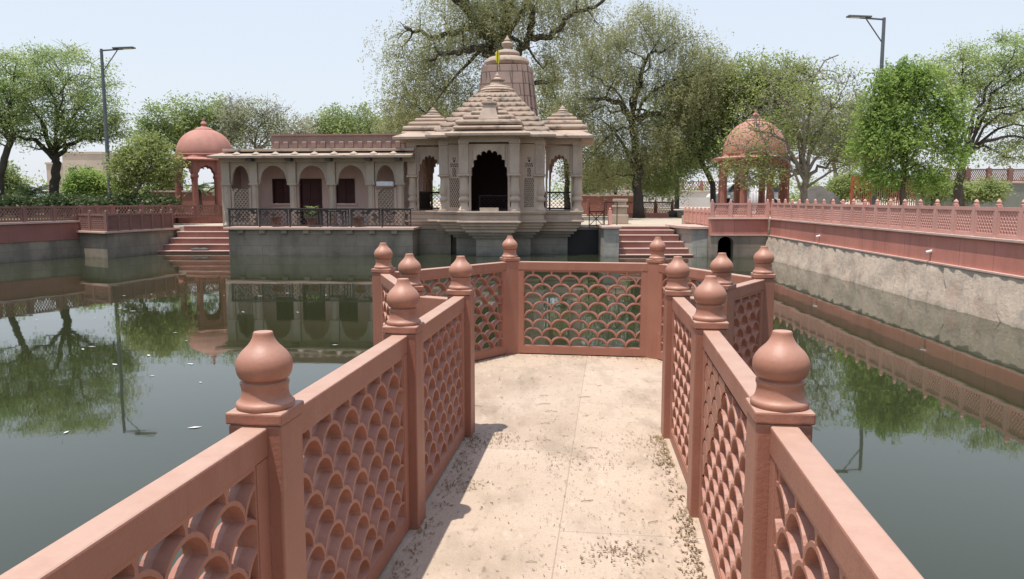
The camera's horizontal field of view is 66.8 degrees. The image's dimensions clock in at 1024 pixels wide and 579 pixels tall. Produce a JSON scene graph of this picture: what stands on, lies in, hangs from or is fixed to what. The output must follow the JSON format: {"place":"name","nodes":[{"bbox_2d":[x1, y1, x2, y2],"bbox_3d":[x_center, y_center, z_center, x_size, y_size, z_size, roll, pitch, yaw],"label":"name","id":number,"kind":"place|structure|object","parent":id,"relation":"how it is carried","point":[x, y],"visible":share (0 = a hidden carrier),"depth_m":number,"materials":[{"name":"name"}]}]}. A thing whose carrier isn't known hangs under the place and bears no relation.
{"place":"outdoors","nodes":[
{"label":"outdoors","id":0,"kind":"place"},
{"bbox_2d":[0,210,146,219],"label":"bank","id":1,"kind":"structure","parent":0,"point":[41,216],"depth_m":30.38,"materials":[{"name":"green soil"}]},
{"bbox_2d":[4,160,32,214],"bbox_3d":[-23.662,-4.771,35.610,3.321,2.871,2.433,0,7,0],"label":"shrub","id":2,"kind":"object","parent":1,"relation":"on","point":[11,174],"visible":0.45,"depth_m":35.49,"materials":[{"name":"green plant"}]},
{"bbox_2d":[0,189,49,217],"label":"shrub","id":3,"kind":"object","parent":1,"relation":"on","point":[12,199],"visible":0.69,"depth_m":29.53,"materials":[{"name":"green plant"}]},
{"bbox_2d":[4,182,48,214],"bbox_3d":[-20.950,-3.915,33.919,2.587,1.480,2.899,0,7,0],"label":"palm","id":4,"kind":"object","parent":1,"relation":"on","point":[38,190],"visible":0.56,"depth_m":33.45,"materials":[{"name":"green plant"}]},
{"bbox_2d":[0,46,53,216],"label":"tree","id":5,"kind":"object","parent":1,"relation":"on","point":[8,121],"visible":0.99,"depth_m":30.40,"materials":[{"name":"green plant"}]},
{"bbox_2d":[0,220,80,262],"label":"retaining wall","id":6,"kind":"structure","parent":1,"relation":"on","point":[31,241],"depth_m":24.33,"materials":[{"name":"stone"}]},
{"bbox_2d":[0,204,222,222],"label":"balustrade","id":7,"kind":"object","parent":6,"relation":"on","point":[23,215],"visible":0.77,"depth_m":25.86,"materials":[{"name":"stone"}]},
{"bbox_2d":[28,185,94,217],"bbox_3d":[-17.132,-3.263,29.889,2.475,1.524,2.082,-2,7,-14],"label":"shrub","id":8,"kind":"object","parent":1,"relation":"on","point":[65,200],"visible":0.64,"depth_m":29.41,"materials":[{"name":"green plant"}]},
{"bbox_2d":[0,36,140,211],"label":"tree","id":9,"kind":"object","parent":1,"relation":"on","point":[82,97],"visible":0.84,"depth_m":32.01,"materials":[{"name":"green plant"}]},
{"bbox_2d":[59,164,118,202],"bbox_3d":[-20.202,-4.608,36.695,3.812,2.816,2.428,0,7,0],"label":"shrub","id":10,"kind":"object","parent":1,"relation":"on","point":[87,182],"visible":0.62,"depth_m":36.30,"materials":[{"name":"green plant"}]},
{"bbox_2d":[80,184,142,213],"bbox_3d":[-15.335,-3.269,29.863,2.257,1.562,2.290,6,9,43],"label":"shrub","id":11,"kind":"object","parent":1,"relation":"on","point":[119,199],"visible":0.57,"depth_m":29.49,"materials":[{"name":"green plant"}]},
{"bbox_2d":[112,168,187,199],"bbox_3d":[-18.236,-4.995,38.690,4.796,3.116,2.209,0,7,0],"label":"shrub","id":12,"kind":"object","parent":1,"relation":"on","point":[145,190],"visible":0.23,"depth_m":38.35,"materials":[{"name":"green plant"}]},
{"bbox_2d":[0,253,1023,578],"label":"water","id":13,"kind":"structure","parent":0,"point":[916,407],"depth_m":8.62,"materials":[{"name":"green liquid"}]},
{"bbox_2d":[64,295,201,432],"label":"floating leaves","id":14,"kind":"object","parent":13,"relation":"on","point":[152,375],"visible":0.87,"depth_m":8.73,"materials":[{"name":"white plant"}]},
{"bbox_2d":[568,227,598,252],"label":"retaining wall","id":15,"kind":"structure","parent":13,"relation":"in","point":[583,239],"depth_m":27.43,"materials":[{"name":"grey concrete"}]},
{"bbox_2d":[596,225,621,256],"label":"pier","id":16,"kind":"structure","parent":13,"relation":"in","point":[608,244],"depth_m":25.71,"materials":[{"name":"grey concrete"}]},
{"bbox_2d":[589,207,603,227],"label":"iron gate","id":17,"kind":"structure","parent":16,"relation":"on","point":[596,217],"depth_m":27.18,"materials":[{"name":"black metal"}]},
{"bbox_2d":[608,208,611,224],"bbox_3d":[3.380,-2.526,26.788,0.120,0.600,0.120,0,7,0],"label":"fence post","id":18,"kind":"object","parent":16,"relation":"on","point":[609,216],"visible":0.99,"depth_m":26.73,"materials":[{"name":"pink stone"}]},
{"bbox_2d":[665,224,708,256],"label":"pier","id":19,"kind":"structure","parent":13,"relation":"in","point":[693,238],"depth_m":25.80,"materials":[{"name":"grey stone"}]},
{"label":"walkway support","id":20,"kind":"structure","parent":13,"relation":"in","visible":0},
{"bbox_2d":[378,353,715,578],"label":"walkway","id":21,"kind":"structure","parent":20,"relation":"on","point":[474,526],"depth_m":4.34,"materials":[{"name":"beige stone"}]},
{"bbox_2d":[0,256,474,578],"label":"balustrade","id":22,"kind":"object","parent":21,"relation":"on","point":[337,473],"visible":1,"depth_m":2.58,"materials":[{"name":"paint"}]},
{"bbox_2d":[389,354,709,578],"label":"leaf litter","id":23,"kind":"object","parent":21,"relation":"on","point":[675,518],"visible":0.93,"depth_m":4.05,"materials":[{"name":"brown plant"}]},
{"bbox_2d":[371,236,775,375],"bbox_3d":[0.455,0.231,6.749,3.336,1.270,2.798,0,7,0],"label":"balustrade","id":24,"kind":"object","parent":21,"relation":"on","point":[748,304],"visible":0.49,"depth_m":7.76,"materials":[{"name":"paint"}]},
{"bbox_2d":[661,256,923,578],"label":"balustrade","id":25,"kind":"object","parent":21,"relation":"on","point":[770,495],"visible":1,"depth_m":2.26,"materials":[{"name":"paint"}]},
{"bbox_2d":[0,0,1023,198],"label":"sky","id":26,"kind":"structure","parent":0,"point":[305,53],"materials":[{"name":"white"}]},
{"bbox_2d":[174,199,914,256],"bbox_3d":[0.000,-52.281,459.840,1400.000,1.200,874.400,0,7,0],"label":"ground","id":27,"kind":"structure","parent":0,"point":[654,221],"depth_m":33.17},
{"bbox_2d":[45,152,126,200],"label":"building","id":28,"kind":"structure","parent":27,"relation":"on","point":[92,159],"depth_m":93.86,"materials":[{"name":"beige concrete"}]},
{"bbox_2d":[100,46,135,196],"bbox_3d":[-15.350,-5.962,30.513,1.420,6.936,0.260,0,7,0],"label":"street lamp","id":29,"kind":"object","parent":27,"relation":"on","point":[106,135],"visible":0.75,"depth_m":30.31,"materials":[{"name":"grey metal"}]},
{"bbox_2d":[76,227,179,258],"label":"retaining wall","id":30,"kind":"structure","parent":27,"relation":"on","point":[109,244],"depth_m":25.70,"materials":[{"name":"concrete"}]},
{"bbox_2d":[73,209,173,231],"bbox_3d":[-13.477,-2.400,26.628,1.776,0.695,3.436,1,7,11],"label":"balustrade","id":31,"kind":"object","parent":30,"relation":"on","point":[107,222],"visible":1,"depth_m":25.69,"materials":[{"name":"stone"}]},
{"bbox_2d":[94,125,190,196],"bbox_3d":[-14.293,-4.400,30.179,3.563,3.954,2.427,0,7,0],"label":"tree","id":32,"kind":"object","parent":27,"relation":"on","point":[151,150],"visible":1,"depth_m":29.86,"materials":[{"name":"green plant"}]},
{"bbox_2d":[124,189,184,214],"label":"shrub","id":33,"kind":"object","parent":27,"relation":"on","point":[158,199],"visible":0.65,"depth_m":29.48,"materials":[{"name":"green plant"}]},
{"bbox_2d":[150,190,214,211],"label":"garden wall","id":34,"kind":"structure","parent":27,"relation":"on","point":[209,199],"depth_m":37.74,"materials":[{"name":"red stone"}]},
{"bbox_2d":[122,88,263,189],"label":"tree","id":35,"kind":"object","parent":27,"relation":"on","point":[177,128],"visible":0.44,"depth_m":45.54,"materials":[{"name":"green plant"}]},
{"bbox_2d":[157,225,228,252],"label":"stone steps","id":36,"kind":"structure","parent":27,"relation":"on","point":[214,238],"depth_m":27.94,"materials":[{"name":"stone"}]},
{"bbox_2d":[182,184,212,209],"bbox_3d":[-14.441,-3.995,35.711,1.367,1.733,1.368,2,7,14],"label":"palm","id":37,"kind":"object","parent":27,"relation":"on","point":[201,187],"visible":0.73,"depth_m":35.67,"materials":[{"name":"green plant"}]},
{"bbox_2d":[174,117,232,222],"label":"domed pavilion","id":38,"kind":"structure","parent":27,"relation":"on","point":[197,146],"depth_m":32.11,"materials":[{"name":"pink stone"}]},
{"bbox_2d":[204,182,214,195],"bbox_3d":[-13.603,-4.100,36.228,1.480,1.819,1.428,-4,8,-33],"label":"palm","id":39,"kind":"object","parent":27,"relation":"on","point":[209,190],"visible":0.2,"depth_m":35.86,"materials":[{"name":"green plant"}]},
{"bbox_2d":[205,88,324,148],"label":"tree","id":40,"kind":"object","parent":27,"relation":"on","point":[235,114],"visible":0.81,"depth_m":43.85,"materials":[{"name":"green plant"}]},
{"bbox_2d":[265,96,396,148],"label":"tree","id":41,"kind":"object","parent":27,"relation":"on","point":[330,124],"visible":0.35,"depth_m":47.20,"materials":[{"name":"green plant"}]},
{"bbox_2d":[223,225,451,255],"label":"retaining wall","id":42,"kind":"structure","parent":27,"relation":"on","point":[316,240],"depth_m":26.39,"materials":[{"name":"concrete"}]},
{"bbox_2d":[270,216,281,226],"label":"potted plant","id":43,"kind":"object","parent":42,"relation":"on","point":[274,218],"visible":0.77,"depth_m":26.73,"materials":[{"name":"ceramic"}]},
{"bbox_2d":[304,206,317,226],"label":"potted plant","id":44,"kind":"object","parent":42,"relation":"on","point":[312,219],"visible":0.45,"depth_m":26.63,"materials":[{"name":"green plant"}]},
{"bbox_2d":[227,208,413,226],"bbox_3d":[-6.500,-2.430,26.264,6.420,0.640,0.110,1,7,4],"label":"railing","id":45,"kind":"object","parent":42,"relation":"on","point":[299,219],"visible":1,"depth_m":26.24,"materials":[{"name":"metal"}]},
{"bbox_2d":[206,133,436,226],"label":"hall","id":46,"kind":"structure","parent":42,"relation":"on","point":[319,170],"depth_m":27.41,"materials":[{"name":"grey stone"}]},
{"bbox_2d":[270,179,289,204],"bbox_3d":[-8.486,-3.599,28.677,0.860,0.970,0.200,1,7,4],"label":"window","id":47,"kind":"structure","parent":46,"relation":"in","point":[280,189],"depth_m":28.71,"materials":[{"name":"red wood"}]},
{"bbox_2d":[299,179,322,224],"bbox_3d":[-7.402,-3.234,28.661,0.840,1.690,0.150,1,7,4],"label":"door","id":48,"kind":"structure","parent":46,"relation":"in","point":[310,190],"depth_m":28.64,"materials":[{"name":"red wood"}]},
{"bbox_2d":[336,179,356,204],"bbox_3d":[-6.130,-3.577,28.495,0.900,0.970,0.200,1,7,4],"label":"window","id":49,"kind":"structure","parent":46,"relation":"in","point":[345,191],"depth_m":28.53,"materials":[{"name":"red wood"}]},
{"bbox_2d":[376,181,395,185],"bbox_3d":[-4.377,-3.667,26.971,0.600,0.160,0.420,1,7,4],"label":"white sheet","id":50,"kind":"object","parent":46,"relation":"on","point":[385,183],"visible":0.98,"depth_m":26.77,"materials":[{"name":"fabric"}]},
{"bbox_2d":[326,211,346,226],"bbox_3d":[-6.048,-2.438,26.782,0.600,0.540,0.400,1,7,4],"label":"table","id":51,"kind":"object","parent":42,"relation":"on","point":[342,218],"visible":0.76,"depth_m":26.61,"materials":[{"name":"black metal"}]},
{"bbox_2d":[353,216,363,224],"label":"potted plant","id":52,"kind":"object","parent":42,"relation":"on","point":[356,219],"visible":0.52,"depth_m":26.50,"materials":[{"name":"ceramic"}]},
{"bbox_2d":[363,87,456,164],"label":"tree","id":53,"kind":"object","parent":27,"relation":"on","point":[389,130],"visible":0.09,"depth_m":44.72,"materials":[{"name":"green plant"}]},
{"bbox_2d":[354,0,623,133],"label":"tree","id":54,"kind":"object","parent":27,"relation":"on","point":[479,27],"visible":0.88,"depth_m":35.45,"materials":[{"name":"green plant"}]},
{"bbox_2d":[392,35,593,255],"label":"temple","id":55,"kind":"structure","parent":27,"relation":"on","point":[490,142],"depth_m":26.30,"materials":[{"name":"stone"}]},
{"bbox_2d":[496,44,499,71],"bbox_3d":[-0.502,-8.128,27.286,0.141,0.950,0.077,0,7,0],"label":"flag","id":56,"kind":"object","parent":55,"relation":"on","point":[497,57],"visible":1,"depth_m":27.29,"materials":[{"name":"yellow fabric"}]},
{"bbox_2d":[11,170,1023,202],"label":"distant trees","id":57,"kind":"object","parent":27,"relation":"on","point":[792,196],"visible":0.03,"depth_m":148.15,"materials":[{"name":"green plant"}]},
{"bbox_2d":[533,52,631,209],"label":"tree","id":58,"kind":"object","parent":27,"relation":"on","point":[542,112],"visible":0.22,"depth_m":45.02,"materials":[{"name":"green plant"}]},
{"bbox_2d":[581,195,632,213],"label":"garden wall","id":59,"kind":"structure","parent":27,"relation":"on","point":[593,198],"depth_m":49.67,"materials":[{"name":"red stone"}]},
{"bbox_2d":[604,202,617,224],"bbox_3d":[3.750,-2.881,29.465,0.500,0.900,0.040,0,7,0],"label":"iron stand","id":60,"kind":"object","parent":27,"relation":"on","point":[604,210],"visible":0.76,"depth_m":29.43,"materials":[{"name":"black metal"}]},
{"bbox_2d":[612,199,628,223],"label":"stone pillar","id":61,"kind":"structure","parent":27,"relation":"on","point":[621,215],"depth_m":31.08,"materials":[{"name":"beige stone"}]},
{"bbox_2d":[569,156,690,199],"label":"tree","id":62,"kind":"object","parent":27,"relation":"on","point":[584,190],"visible":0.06,"depth_m":53.26,"materials":[{"name":"green plant"}]},
{"bbox_2d":[587,199,673,215],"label":"balustrade","id":63,"kind":"object","parent":27,"relation":"on","point":[654,208],"visible":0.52,"depth_m":43.73,"materials":[{"name":"red stone"}]},
{"bbox_2d":[539,0,747,217],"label":"tree","id":64,"kind":"object","parent":27,"relation":"on","point":[688,76],"visible":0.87,"depth_m":39.72,"materials":[{"name":"green plant"}]},
{"bbox_2d":[627,213,668,216],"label":"wall","id":65,"kind":"structure","parent":27,"relation":"on","point":[654,214],"depth_m":42.41,"materials":[{"name":"red stone"}]},
{"bbox_2d":[584,191,717,206],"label":"boundary wall","id":66,"kind":"structure","parent":27,"relation":"on","point":[696,199],"depth_m":61.58,"materials":[{"name":"white paint"}]},
{"bbox_2d":[618,180,718,189],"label":"balustrade","id":67,"kind":"object","parent":66,"relation":"on","point":[701,187],"visible":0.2,"depth_m":61.63,"materials":[{"name":"red stone"}]},
{"bbox_2d":[619,226,692,256],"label":"stone steps","id":68,"kind":"structure","parent":27,"relation":"on","point":[635,241],"depth_m":26.36,"materials":[{"name":"stone"}]},
{"bbox_2d":[667,210,676,216],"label":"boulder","id":69,"kind":"object","parent":27,"relation":"on","point":[672,213],"visible":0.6,"depth_m":42.70,"materials":[{"name":"black stone"}]},
{"bbox_2d":[711,111,798,214],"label":"domed pavilion","id":70,"kind":"structure","parent":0,"point":[740,195],"depth_m":31.88,"materials":[{"name":"pink stone"}]},
{"bbox_2d":[644,203,914,234],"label":"bank","id":71,"kind":"structure","parent":0,"point":[680,212],"depth_m":46.20,"materials":[{"name":"stone"}]},
{"bbox_2d":[655,142,708,208],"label":"tree","id":72,"kind":"object","parent":71,"relation":"on","point":[676,204],"visible":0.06,"depth_m":49.48,"materials":[{"name":"green plant"}]},
{"bbox_2d":[616,38,752,208],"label":"tree","id":73,"kind":"object","parent":71,"relation":"on","point":[700,153],"visible":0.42,"depth_m":41.78,"materials":[{"name":"green plant"}]},
{"bbox_2d":[684,206,709,225],"bbox_3d":[6.675,-2.657,27.855,0.122,0.630,4.552,0,7,1],"label":"balustrade","id":74,"kind":"object","parent":71,"relation":"on","point":[697,216],"visible":0.88,"depth_m":27.95,"materials":[{"name":"stone"}]},
{"bbox_2d":[707,218,768,257],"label":"retaining wall","id":75,"kind":"structure","parent":71,"relation":"on","point":[747,237],"depth_m":25.20,"materials":[{"name":"grey stone"}]},
{"bbox_2d":[710,199,769,217],"bbox_3d":[7.398,-2.622,25.216,1.896,0.625,0.100,0,7,0],"label":"balustrade","id":76,"kind":"object","parent":75,"relation":"on","point":[748,209],"visible":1,"depth_m":25.20,"materials":[{"name":"pink stone"}]},
{"bbox_2d":[706,182,778,208],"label":"parked car","id":77,"kind":"object","parent":71,"relation":"on","point":[730,191],"visible":0.18,"depth_m":44.88,"materials":[{"name":"white paint"}]},
{"bbox_2d":[747,185,766,209],"bbox_3d":[12.025,-4.423,37.753,1.240,1.334,0.134,0,7,0],"label":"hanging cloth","id":78,"kind":"object","parent":71,"relation":"on","point":[753,196],"visible":0.2,"depth_m":37.73,"materials":[{"name":"white fabric"}]},
{"bbox_2d":[688,44,826,202],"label":"tree","id":79,"kind":"object","parent":71,"relation":"on","point":[751,97],"visible":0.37,"depth_m":40.43,"materials":[{"name":"green plant"}]},
{"bbox_2d":[707,52,870,202],"bbox_3d":[10.663,-5.748,28.970,6.601,6.248,3.437,0,7,0],"label":"tree","id":80,"kind":"object","parent":71,"relation":"on","point":[803,166],"visible":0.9,"depth_m":28.87,"materials":[{"name":"green plant"}]},
{"bbox_2d":[797,186,840,203],"bbox_3d":[14.063,-3.708,35.692,1.628,2.104,1.806,-6,9,-40],"label":"rock mound","id":81,"kind":"object","parent":71,"relation":"on","point":[819,194],"visible":0.33,"depth_m":35.29,"materials":[{"name":"grey stone"}]},
{"bbox_2d":[820,164,862,202],"bbox_3d":[16.062,-4.907,37.728,2.325,2.506,1.928,0,7,0],"label":"shrub","id":82,"kind":"object","parent":71,"relation":"on","point":[840,189],"visible":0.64,"depth_m":37.33,"materials":[{"name":"green plant"}]},
{"bbox_2d":[784,83,899,176],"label":"tree","id":83,"kind":"object","parent":71,"relation":"on","point":[830,128],"visible":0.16,"depth_m":48.70,"materials":[{"name":"green plant"}]},
{"bbox_2d":[850,175,871,204],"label":"gate","id":84,"kind":"structure","parent":71,"relation":"on","point":[854,183],"depth_m":35.70,"materials":[{"name":"red metal"}]},
{"bbox_2d":[846,15,885,204],"bbox_3d":[12.400,-6.059,27.481,1.420,7.036,0.260,0,7,0],"label":"street lamp","id":85,"kind":"object","parent":71,"relation":"on","point":[882,40],"visible":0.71,"depth_m":27.12,"materials":[{"name":"grey metal"}]},
{"bbox_2d":[847,173,914,203],"bbox_3d":[19.482,-5.052,39.653,5.484,2.350,2.333,0,7,0],"label":"shrub","id":86,"kind":"object","parent":71,"relation":"on","point":[880,194],"visible":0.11,"depth_m":39.42,"materials":[{"name":"green plant"}]},
{"bbox_2d":[765,218,1023,328],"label":"retaining wall","id":87,"kind":"structure","parent":71,"relation":"on","point":[981,276],"depth_m":14.96,"materials":[{"name":"concrete"}]},
{"bbox_2d":[771,199,1023,239],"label":"balustrade","id":88,"kind":"object","parent":87,"relation":"on","point":[998,220],"visible":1,"depth_m":15.13,"materials":[{"name":"stone"}]},
{"bbox_2d":[877,179,914,205],"bbox_3d":[17.656,-4.311,35.741,1.900,1.580,0.060,0,7,0],"label":"barred fence","id":89,"kind":"object","parent":71,"relation":"on","point":[894,196],"visible":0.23,"depth_m":35.73,"materials":[{"name":"white metal"}]},
{"bbox_2d":[833,54,983,204],"bbox_3d":[13.961,-5.266,26.970,5.178,5.758,3.016,0,7,0],"label":"tree","id":90,"kind":"object","parent":71,"relation":"on","point":[879,136],"visible":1,"depth_m":26.69,"materials":[{"name":"green plant"}]},
{"bbox_2d":[908,171,1019,206],"bbox_3d":[20.873,-4.578,36.160,4.953,2.214,2.177,0,7,0],"label":"shrub","id":91,"kind":"object","parent":71,"relation":"on","point":[987,191],"visible":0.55,"depth_m":35.91,"materials":[{"name":"green plant"}]},
{"bbox_2d":[909,24,1023,206],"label":"tree","id":92,"kind":"object","parent":71,"relation":"on","point":[970,77],"visible":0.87,"depth_m":31.11,"materials":[{"name":"green plant"}]},
{"bbox_2d":[915,181,1023,207],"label":"boundary wall","id":93,"kind":"structure","parent":0,"point":[1015,200],"depth_m":37.75,"materials":[{"name":"grey paint"}]},
{"bbox_2d":[943,166,1023,180],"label":"balustrade","id":94,"kind":"object","parent":93,"relation":"on","point":[1009,173],"visible":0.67,"depth_m":37.73,"materials":[{"name":"stone"}]}
]}

